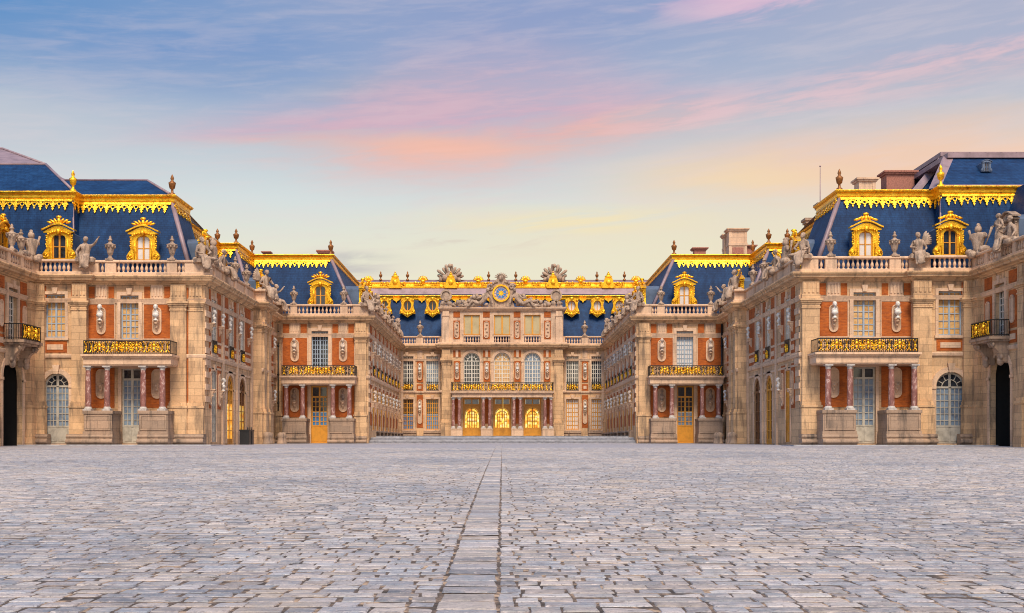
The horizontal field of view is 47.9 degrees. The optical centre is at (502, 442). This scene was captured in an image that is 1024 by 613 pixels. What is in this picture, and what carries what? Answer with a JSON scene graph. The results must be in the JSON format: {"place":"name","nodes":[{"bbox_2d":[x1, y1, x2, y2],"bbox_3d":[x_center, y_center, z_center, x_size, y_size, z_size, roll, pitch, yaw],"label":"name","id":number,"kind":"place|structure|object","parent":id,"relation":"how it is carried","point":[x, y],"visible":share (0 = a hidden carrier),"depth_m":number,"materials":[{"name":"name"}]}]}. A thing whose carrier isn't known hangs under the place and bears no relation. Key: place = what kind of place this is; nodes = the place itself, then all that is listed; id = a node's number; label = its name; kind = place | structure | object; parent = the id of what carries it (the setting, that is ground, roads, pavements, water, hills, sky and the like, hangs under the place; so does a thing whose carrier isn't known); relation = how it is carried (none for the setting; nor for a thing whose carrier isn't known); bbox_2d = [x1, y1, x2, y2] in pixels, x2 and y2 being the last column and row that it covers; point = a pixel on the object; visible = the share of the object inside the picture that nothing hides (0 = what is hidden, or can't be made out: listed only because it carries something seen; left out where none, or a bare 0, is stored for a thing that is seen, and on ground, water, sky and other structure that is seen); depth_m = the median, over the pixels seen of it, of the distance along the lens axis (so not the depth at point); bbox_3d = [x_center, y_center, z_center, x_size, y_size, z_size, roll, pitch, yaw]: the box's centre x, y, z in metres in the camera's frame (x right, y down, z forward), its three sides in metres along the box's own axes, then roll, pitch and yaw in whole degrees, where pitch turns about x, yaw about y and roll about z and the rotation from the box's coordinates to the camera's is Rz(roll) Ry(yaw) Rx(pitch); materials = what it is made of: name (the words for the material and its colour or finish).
{"place":"outdoors","nodes":[
{"label":"outdoors","id":0,"kind":"place"},
{"bbox_2d":[0,445,1023,612],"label":"courtyard paving","id":1,"kind":"structure","parent":0,"point":[47,469],"depth_m":11.52,"materials":[{"name":"stone"}]},
{"bbox_2d":[0,443,1023,447],"bbox_3d":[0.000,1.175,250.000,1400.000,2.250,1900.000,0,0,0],"label":"ground","id":2,"kind":"structure","parent":0,"point":[503,445],"depth_m":70.35,"materials":[{"name":"stone"}]},
{"bbox_2d":[0,213,42,445],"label":"palace wing","id":3,"kind":"structure","parent":2,"relation":"on","point":[20,339],"depth_m":74.49,"materials":[{"name":"stone"}]},
{"bbox_2d":[9,289,12,338],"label":"window","id":4,"kind":"structure","parent":3,"relation":"in","point":[10,298],"depth_m":73.72,"materials":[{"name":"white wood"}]},
{"bbox_2d":[5,224,17,251],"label":"stone urn","id":5,"kind":"object","parent":3,"relation":"on","point":[11,235],"visible":0.99,"depth_m":72.94,"materials":[{"name":"stone"}]},
{"bbox_2d":[16,229,26,254],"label":"stone urn","id":6,"kind":"object","parent":3,"relation":"on","point":[21,240],"visible":0.91,"depth_m":74.35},
{"bbox_2d":[18,230,43,262],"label":"armour trophy","id":7,"kind":"object","parent":3,"relation":"on","point":[31,244],"visible":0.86,"depth_m":75.93,"materials":[{"name":"stone"}]},
{"bbox_2d":[17,445,219,445],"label":"kerb strip","id":8,"kind":"object","parent":2,"relation":"on","point":[118,445],"visible":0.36,"depth_m":73.60,"materials":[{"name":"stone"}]},
{"bbox_2d":[0,147,282,444],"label":"palace wing","id":9,"kind":"structure","parent":2,"relation":"on","point":[127,369],"depth_m":77.00,"materials":[{"name":"stone"}]},
{"bbox_2d":[47,295,64,336],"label":"window","id":10,"kind":"structure","parent":9,"relation":"in","point":[55,311],"depth_m":76.82,"materials":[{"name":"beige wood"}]},
{"bbox_2d":[46,374,68,442],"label":"door","id":11,"kind":"structure","parent":9,"relation":"in","point":[57,390],"depth_m":76.80,"materials":[{"name":"grey wood"}]},
{"bbox_2d":[75,236,99,268],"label":"stone statue","id":12,"kind":"object","parent":9,"relation":"on","point":[83,259],"visible":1,"depth_m":76.40,"materials":[{"name":"stone"}]},
{"bbox_2d":[96,304,102,319],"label":"marble bust","id":13,"kind":"object","parent":9,"relation":"on","point":[99,314],"visible":1,"depth_m":76.54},
{"bbox_2d":[105,236,115,259],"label":"stone urn","id":14,"kind":"object","parent":9,"relation":"on","point":[110,246],"visible":1,"depth_m":76.73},
{"bbox_2d":[122,296,137,338],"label":"window","id":15,"kind":"structure","parent":9,"relation":"in","point":[129,311],"depth_m":77.24,"materials":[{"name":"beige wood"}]},
{"bbox_2d":[122,369,140,442],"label":"door","id":16,"kind":"structure","parent":9,"relation":"in","point":[130,377],"depth_m":77.20,"materials":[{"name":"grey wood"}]},
{"bbox_2d":[152,304,158,319],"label":"marble bust","id":17,"kind":"object","parent":9,"relation":"on","point":[155,314],"visible":1,"depth_m":76.54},
{"bbox_2d":[167,236,177,259],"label":"stone urn","id":18,"kind":"object","parent":9,"relation":"on","point":[172,246],"visible":1,"depth_m":76.73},
{"bbox_2d":[192,237,217,269],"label":"stone statue","id":19,"kind":"object","parent":9,"relation":"on","point":[204,258],"visible":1,"depth_m":76.58,"materials":[{"name":"stone"}]},
{"bbox_2d":[206,237,221,269],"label":"armour trophy","id":20,"kind":"object","parent":9,"relation":"on","point":[214,251],"visible":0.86,"depth_m":78.70,"materials":[{"name":"stone"}]},
{"bbox_2d":[212,300,215,353],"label":"window","id":21,"kind":"structure","parent":9,"relation":"in","point":[214,328],"depth_m":79.36,"materials":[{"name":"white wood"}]},
{"bbox_2d":[212,371,215,441],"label":"window","id":22,"kind":"structure","parent":9,"relation":"in","point":[213,373],"depth_m":79.69,"materials":[{"name":"grey wood"}]},
{"bbox_2d":[218,249,237,281],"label":"stone statue","id":23,"kind":"object","parent":9,"relation":"on","point":[228,270],"visible":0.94,"depth_m":81.60,"materials":[{"name":"stone"}]},
{"bbox_2d":[227,376,232,444],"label":"door","id":24,"kind":"structure","parent":9,"relation":"in","point":[230,391],"depth_m":84.52,"materials":[{"name":"brown wood"}]},
{"bbox_2d":[229,308,231,358],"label":"window","id":25,"kind":"structure","parent":9,"relation":"in","point":[230,334],"depth_m":84.33,"materials":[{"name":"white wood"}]},
{"bbox_2d":[230,256,239,278],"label":"stone urn","id":26,"kind":"object","parent":9,"relation":"on","point":[235,265],"visible":0.77,"depth_m":85.23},
{"bbox_2d":[240,379,243,429],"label":"door","id":27,"kind":"structure","parent":9,"relation":"in","point":[241,383],"depth_m":88.42,"materials":[{"name":"brown wood"}]},
{"bbox_2d":[242,264,250,285],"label":"stone urn","id":28,"kind":"object","parent":9,"relation":"on","point":[246,273],"visible":0.96,"depth_m":89.03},
{"bbox_2d":[252,268,276,299],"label":"stone statue","id":29,"kind":"object","parent":9,"relation":"on","point":[271,292],"visible":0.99,"depth_m":92.33,"materials":[{"name":"stone"}]},
{"bbox_2d":[273,284,288,311],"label":"stone statue","id":30,"kind":"object","parent":9,"relation":"on","point":[282,303],"visible":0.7,"depth_m":100.41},
{"bbox_2d":[239,427,251,444],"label":"litter bin","id":31,"kind":"object","parent":2,"relation":"on","point":[245,437],"visible":1,"depth_m":83.26,"materials":[{"name":"black plastic"}]},
{"bbox_2d":[262,432,270,443],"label":"stone bollard","id":32,"kind":"object","parent":2,"relation":"on","point":[266,437],"visible":0.86,"depth_m":89.67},
{"bbox_2d":[277,432,284,443],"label":"stone bollard","id":33,"kind":"object","parent":2,"relation":"on","point":[280,437],"visible":0.94,"depth_m":95.37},
{"bbox_2d":[249,240,404,442],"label":"palace wing","id":34,"kind":"structure","parent":2,"relation":"on","point":[319,369],"depth_m":101.49,"materials":[{"name":"stone"}]},
{"bbox_2d":[290,286,297,303],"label":"stone urn","id":35,"kind":"object","parent":34,"relation":"on","point":[293,293],"visible":1,"depth_m":101.21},
{"bbox_2d":[311,386,327,442],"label":"door","id":36,"kind":"structure","parent":34,"relation":"in","point":[319,394],"depth_m":101.70,"materials":[{"name":"brown wood"}]},
{"bbox_2d":[312,332,327,366],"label":"window","id":37,"kind":"structure","parent":34,"relation":"in","point":[319,344],"depth_m":101.73,"materials":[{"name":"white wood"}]},
{"bbox_2d":[316,250,333,253],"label":"chimney stack","id":38,"kind":"object","parent":34,"relation":"on","point":[322,251],"visible":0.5,"depth_m":111.86,"materials":[{"name":"pink brick"}]},
{"bbox_2d":[340,286,347,303],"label":"stone urn","id":39,"kind":"object","parent":34,"relation":"on","point":[343,293],"visible":1,"depth_m":101.21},
{"bbox_2d":[359,286,378,311],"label":"stone statue","id":40,"kind":"object","parent":34,"relation":"on","point":[368,303],"visible":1,"depth_m":101.03,"materials":[{"name":"stone"}]},
{"bbox_2d":[372,294,383,315],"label":"stone statue","id":41,"kind":"object","parent":34,"relation":"on","point":[379,309],"visible":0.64,"depth_m":104.64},
{"bbox_2d":[375,293,383,315],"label":"armour trophy","id":42,"kind":"object","parent":34,"relation":"on","point":[377,298],"visible":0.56,"depth_m":108.27,"materials":[{"name":"stone"}]},
{"bbox_2d":[381,303,390,323],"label":"stone statue","id":43,"kind":"object","parent":34,"relation":"on","point":[387,318],"visible":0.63,"depth_m":111.82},
{"bbox_2d":[369,436,635,442],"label":"stone steps","id":44,"kind":"structure","parent":2,"relation":"on","point":[502,439],"depth_m":102.70,"materials":[{"name":"stone"}]},
{"bbox_2d":[600,240,754,442],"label":"palace wing","id":45,"kind":"structure","parent":2,"relation":"on","point":[683,368],"depth_m":101.50,"materials":[{"name":"stone"}]},
{"bbox_2d":[613,304,623,323],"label":"stone statue","id":46,"kind":"object","parent":45,"relation":"on","point":[617,318],"visible":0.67,"depth_m":111.84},
{"bbox_2d":[621,294,633,315],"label":"stone statue","id":47,"kind":"object","parent":45,"relation":"on","point":[625,309],"visible":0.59,"depth_m":104.66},
{"bbox_2d":[626,286,645,311],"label":"stone statue","id":48,"kind":"object","parent":45,"relation":"on","point":[638,301],"visible":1,"depth_m":101.06,"materials":[{"name":"stone"}]},
{"bbox_2d":[657,286,664,303],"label":"stone urn","id":49,"kind":"object","parent":45,"relation":"on","point":[660,293],"visible":1,"depth_m":101.21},
{"bbox_2d":[677,332,692,366],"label":"window","id":50,"kind":"structure","parent":45,"relation":"in","point":[684,344],"depth_m":101.73,"materials":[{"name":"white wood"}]},
{"bbox_2d":[677,386,692,442],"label":"door","id":51,"kind":"structure","parent":45,"relation":"in","point":[684,393],"depth_m":101.70,"materials":[{"name":"brown wood"}]},
{"bbox_2d":[690,247,708,253],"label":"chimney stack","id":52,"kind":"object","parent":45,"relation":"on","point":[698,250],"visible":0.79,"depth_m":112.00,"materials":[{"name":"pink brick"}]},
{"bbox_2d":[707,286,714,303],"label":"stone urn","id":53,"kind":"object","parent":45,"relation":"on","point":[710,293],"visible":1,"depth_m":101.21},
{"bbox_2d":[720,234,725,253],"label":"chimney stack","id":54,"kind":"object","parent":45,"relation":"on","point":[723,237],"visible":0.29,"depth_m":113.46,"materials":[{"name":"stone"}]},
{"bbox_2d":[724,228,749,253],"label":"chimney stack","id":55,"kind":"object","parent":45,"relation":"on","point":[736,241],"visible":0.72,"depth_m":111.97,"materials":[{"name":"stone"}]},
{"bbox_2d":[715,432,722,443],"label":"stone bollard","id":56,"kind":"object","parent":2,"relation":"on","point":[719,437],"visible":0.94,"depth_m":95.37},
{"bbox_2d":[729,432,736,443],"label":"stone bollard","id":57,"kind":"object","parent":2,"relation":"on","point":[733,436],"visible":0.88,"depth_m":89.67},
{"bbox_2d":[718,152,1023,444],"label":"palace wing","id":58,"kind":"structure","parent":2,"relation":"on","point":[865,367],"depth_m":75.52,"materials":[{"name":"stone"}]},
{"bbox_2d":[712,284,726,311],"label":"stone statue","id":59,"kind":"object","parent":58,"relation":"on","point":[717,303],"visible":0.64,"depth_m":100.40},
{"bbox_2d":[723,268,742,299],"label":"stone statue","id":60,"kind":"object","parent":58,"relation":"on","point":[729,289],"visible":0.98,"depth_m":92.17,"materials":[{"name":"stone"}]},
{"bbox_2d":[748,265,757,285],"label":"stone urn","id":61,"kind":"object","parent":58,"relation":"on","point":[752,273],"visible":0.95,"depth_m":89.04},
{"bbox_2d":[756,314,758,362],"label":"window","id":62,"kind":"structure","parent":58,"relation":"in","point":[757,338],"depth_m":88.06,"materials":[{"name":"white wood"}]},
{"bbox_2d":[755,379,759,443],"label":"door","id":63,"kind":"structure","parent":58,"relation":"in","point":[757,395],"depth_m":88.57,"materials":[{"name":"brown wood"}]},
{"bbox_2d":[759,257,768,278],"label":"stone urn","id":64,"kind":"object","parent":58,"relation":"on","point":[763,265],"visible":0.75,"depth_m":85.20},
{"bbox_2d":[767,308,769,358],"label":"window","id":65,"kind":"structure","parent":58,"relation":"in","point":[768,335],"depth_m":84.42,"materials":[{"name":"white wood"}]},
{"bbox_2d":[767,376,772,444],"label":"door","id":66,"kind":"structure","parent":58,"relation":"in","point":[769,384],"depth_m":84.62,"materials":[{"name":"brown wood"}]},
{"bbox_2d":[761,249,780,281],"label":"stone statue","id":67,"kind":"object","parent":58,"relation":"on","point":[768,271],"visible":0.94,"depth_m":81.61,"materials":[{"name":"stone"}]},
{"bbox_2d":[777,237,792,269],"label":"armour trophy","id":68,"kind":"object","parent":58,"relation":"on","point":[786,250],"visible":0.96,"depth_m":78.65,"materials":[{"name":"stone"}]},
{"bbox_2d":[786,298,789,353],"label":"window","id":69,"kind":"structure","parent":58,"relation":"in","point":[787,326],"depth_m":78.91,"materials":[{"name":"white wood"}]},
{"bbox_2d":[786,370,789,441],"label":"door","id":70,"kind":"structure","parent":58,"relation":"in","point":[787,372],"depth_m":78.86,"materials":[{"name":"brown wood"}]},
{"bbox_2d":[787,232,812,265],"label":"stone statue","id":71,"kind":"object","parent":58,"relation":"on","point":[800,254],"visible":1,"depth_m":74.95,"materials":[{"name":"stone"}]},
{"bbox_2d":[825,231,835,255],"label":"stone urn","id":72,"kind":"object","parent":58,"relation":"on","point":[830,242],"visible":1,"depth_m":75.12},
{"bbox_2d":[831,301,838,317],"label":"marble bust","id":73,"kind":"object","parent":58,"relation":"on","point":[834,312],"visible":1,"depth_m":74.94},
{"bbox_2d":[853,367,874,442],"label":"door","id":74,"kind":"structure","parent":58,"relation":"in","point":[863,377],"depth_m":75.60,"materials":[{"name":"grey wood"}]},
{"bbox_2d":[854,293,874,336],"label":"window","id":75,"kind":"structure","parent":58,"relation":"in","point":[864,310],"depth_m":75.63,"materials":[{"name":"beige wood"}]},
{"bbox_2d":[851,177,879,188],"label":"chimney stack","id":76,"kind":"object","parent":58,"relation":"on","point":[863,182],"visible":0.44,"depth_m":85.98,"materials":[{"name":"stone"}]},
{"bbox_2d":[889,231,899,255],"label":"stone urn","id":77,"kind":"object","parent":58,"relation":"on","point":[894,242],"visible":1,"depth_m":75.12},
{"bbox_2d":[877,170,918,188],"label":"chimney stack","id":78,"kind":"object","parent":58,"relation":"on","point":[897,179],"visible":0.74,"depth_m":87.00,"materials":[{"name":"pink brick"}]},
{"bbox_2d":[895,301,901,317],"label":"marble bust","id":79,"kind":"object","parent":58,"relation":"on","point":[898,312],"visible":1,"depth_m":74.94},
{"bbox_2d":[909,231,931,264],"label":"stone statue","id":80,"kind":"object","parent":58,"relation":"on","point":[919,255],"visible":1,"depth_m":74.83,"materials":[{"name":"stone"}]},
{"bbox_2d":[936,372,961,442],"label":"door","id":81,"kind":"structure","parent":58,"relation":"in","point":[949,385],"depth_m":75.21,"materials":[{"name":"grey wood"}]},
{"bbox_2d":[939,292,960,334],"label":"window","id":82,"kind":"structure","parent":58,"relation":"in","point":[949,310],"depth_m":75.23,"materials":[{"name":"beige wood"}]},
{"bbox_2d":[965,223,992,258],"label":"armour trophy","id":83,"kind":"object","parent":58,"relation":"on","point":[978,238],"visible":0.95,"depth_m":74.09,"materials":[{"name":"stone"}]},
{"bbox_2d":[781,445,997,445],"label":"kerb strip","id":84,"kind":"object","parent":2,"relation":"on","point":[889,445],"visible":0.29,"depth_m":72.00,"materials":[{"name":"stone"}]},
{"bbox_2d":[969,185,1023,446],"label":"palace wing","id":85,"kind":"structure","parent":2,"relation":"on","point":[996,341],"depth_m":71.90,"materials":[{"name":"stone"}]},
{"bbox_2d":[991,213,1005,239],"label":"stone statue","id":86,"kind":"object","parent":85,"relation":"on","point":[999,224],"visible":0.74,"depth_m":71.03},
{"bbox_2d":[999,284,1003,335],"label":"window","id":87,"kind":"structure","parent":85,"relation":"in","point":[1001,295],"depth_m":71.71,"materials":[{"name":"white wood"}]},
{"bbox_2d":[991,215,1017,253],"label":"stone statue","id":88,"kind":"object","parent":85,"relation":"on","point":[1011,229],"visible":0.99,"depth_m":69.41,"materials":[{"name":"stone"}]},
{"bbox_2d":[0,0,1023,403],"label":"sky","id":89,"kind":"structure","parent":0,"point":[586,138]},
{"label":"court floor","id":90,"kind":"structure","parent":0,"visible":0},
{"bbox_2d":[358,271,646,435],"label":"palace block","id":91,"kind":"structure","parent":90,"relation":"on","point":[471,395],"depth_m":131.32,"materials":[{"name":"beige stone"}]},
{"bbox_2d":[403,356,412,390],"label":"window","id":92,"kind":"structure","parent":91,"relation":"in","point":[407,365],"depth_m":132.22,"materials":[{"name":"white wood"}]},
{"bbox_2d":[403,399,412,429],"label":"window","id":93,"kind":"structure","parent":91,"relation":"in","point":[407,403],"depth_m":132.22,"materials":[{"name":"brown wood"}]},
{"bbox_2d":[417,321,423,335],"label":"stone urn","id":94,"kind":"object","parent":91,"relation":"on","point":[420,327],"visible":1,"depth_m":131.70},
{"bbox_2d":[426,356,438,390],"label":"window","id":95,"kind":"structure","parent":91,"relation":"in","point":[432,367],"depth_m":132.19,"materials":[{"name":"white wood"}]},
{"bbox_2d":[426,399,438,429],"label":"window","id":96,"kind":"structure","parent":91,"relation":"in","point":[432,405],"depth_m":132.19,"materials":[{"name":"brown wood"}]},
{"bbox_2d":[437,264,463,281],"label":"ridge trophy","id":97,"kind":"object","parent":91,"relation":"on","point":[456,274],"visible":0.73,"depth_m":139.14,"materials":[{"name":"stone"}]},
{"bbox_2d":[464,353,479,389],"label":"window","id":98,"kind":"structure","parent":91,"relation":"in","point":[471,360],"depth_m":130.75,"materials":[{"name":"white wood"}]},
{"bbox_2d":[463,398,480,435],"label":"door","id":99,"kind":"structure","parent":91,"relation":"in","point":[471,406],"depth_m":130.71,"materials":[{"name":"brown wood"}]},
{"bbox_2d":[462,288,492,306],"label":"stone statue","id":100,"kind":"object","parent":91,"relation":"on","point":[484,297],"visible":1,"depth_m":130.22,"materials":[{"name":"stone"}]},
{"bbox_2d":[494,353,509,389],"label":"window","id":101,"kind":"structure","parent":91,"relation":"in","point":[501,361],"depth_m":130.75,"materials":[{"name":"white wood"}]},
{"bbox_2d":[493,398,510,435],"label":"door","id":102,"kind":"structure","parent":91,"relation":"in","point":[501,406],"depth_m":130.71,"materials":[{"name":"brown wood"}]},
{"bbox_2d":[509,287,540,306],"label":"stone statue","id":103,"kind":"object","parent":91,"relation":"on","point":[517,297],"visible":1,"depth_m":130.23,"materials":[{"name":"stone"}]},
{"bbox_2d":[524,353,540,389],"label":"window","id":104,"kind":"structure","parent":91,"relation":"in","point":[532,362],"depth_m":130.71,"materials":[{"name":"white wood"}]},
{"bbox_2d":[524,398,540,435],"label":"door","id":105,"kind":"structure","parent":91,"relation":"in","point":[532,408],"depth_m":130.71,"materials":[{"name":"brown wood"}]},
{"bbox_2d":[540,264,566,281],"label":"ridge trophy","id":106,"kind":"object","parent":91,"relation":"on","point":[547,274],"visible":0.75,"depth_m":139.14,"materials":[{"name":"stone"}]},
{"bbox_2d":[566,356,577,390],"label":"window","id":107,"kind":"structure","parent":91,"relation":"in","point":[571,366],"depth_m":132.22,"materials":[{"name":"white wood"}]},
{"bbox_2d":[566,399,577,429],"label":"window","id":108,"kind":"structure","parent":91,"relation":"in","point":[571,404],"depth_m":132.22,"materials":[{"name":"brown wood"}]},
{"bbox_2d":[581,320,587,335],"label":"stone urn","id":109,"kind":"object","parent":91,"relation":"on","point":[584,327],"visible":1,"depth_m":131.71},
{"bbox_2d":[591,356,600,390],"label":"window","id":110,"kind":"structure","parent":91,"relation":"in","point":[595,365],"depth_m":132.22,"materials":[{"name":"white wood"}]},
{"bbox_2d":[591,399,600,429],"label":"window","id":111,"kind":"structure","parent":91,"relation":"in","point":[595,403],"depth_m":132.22,"materials":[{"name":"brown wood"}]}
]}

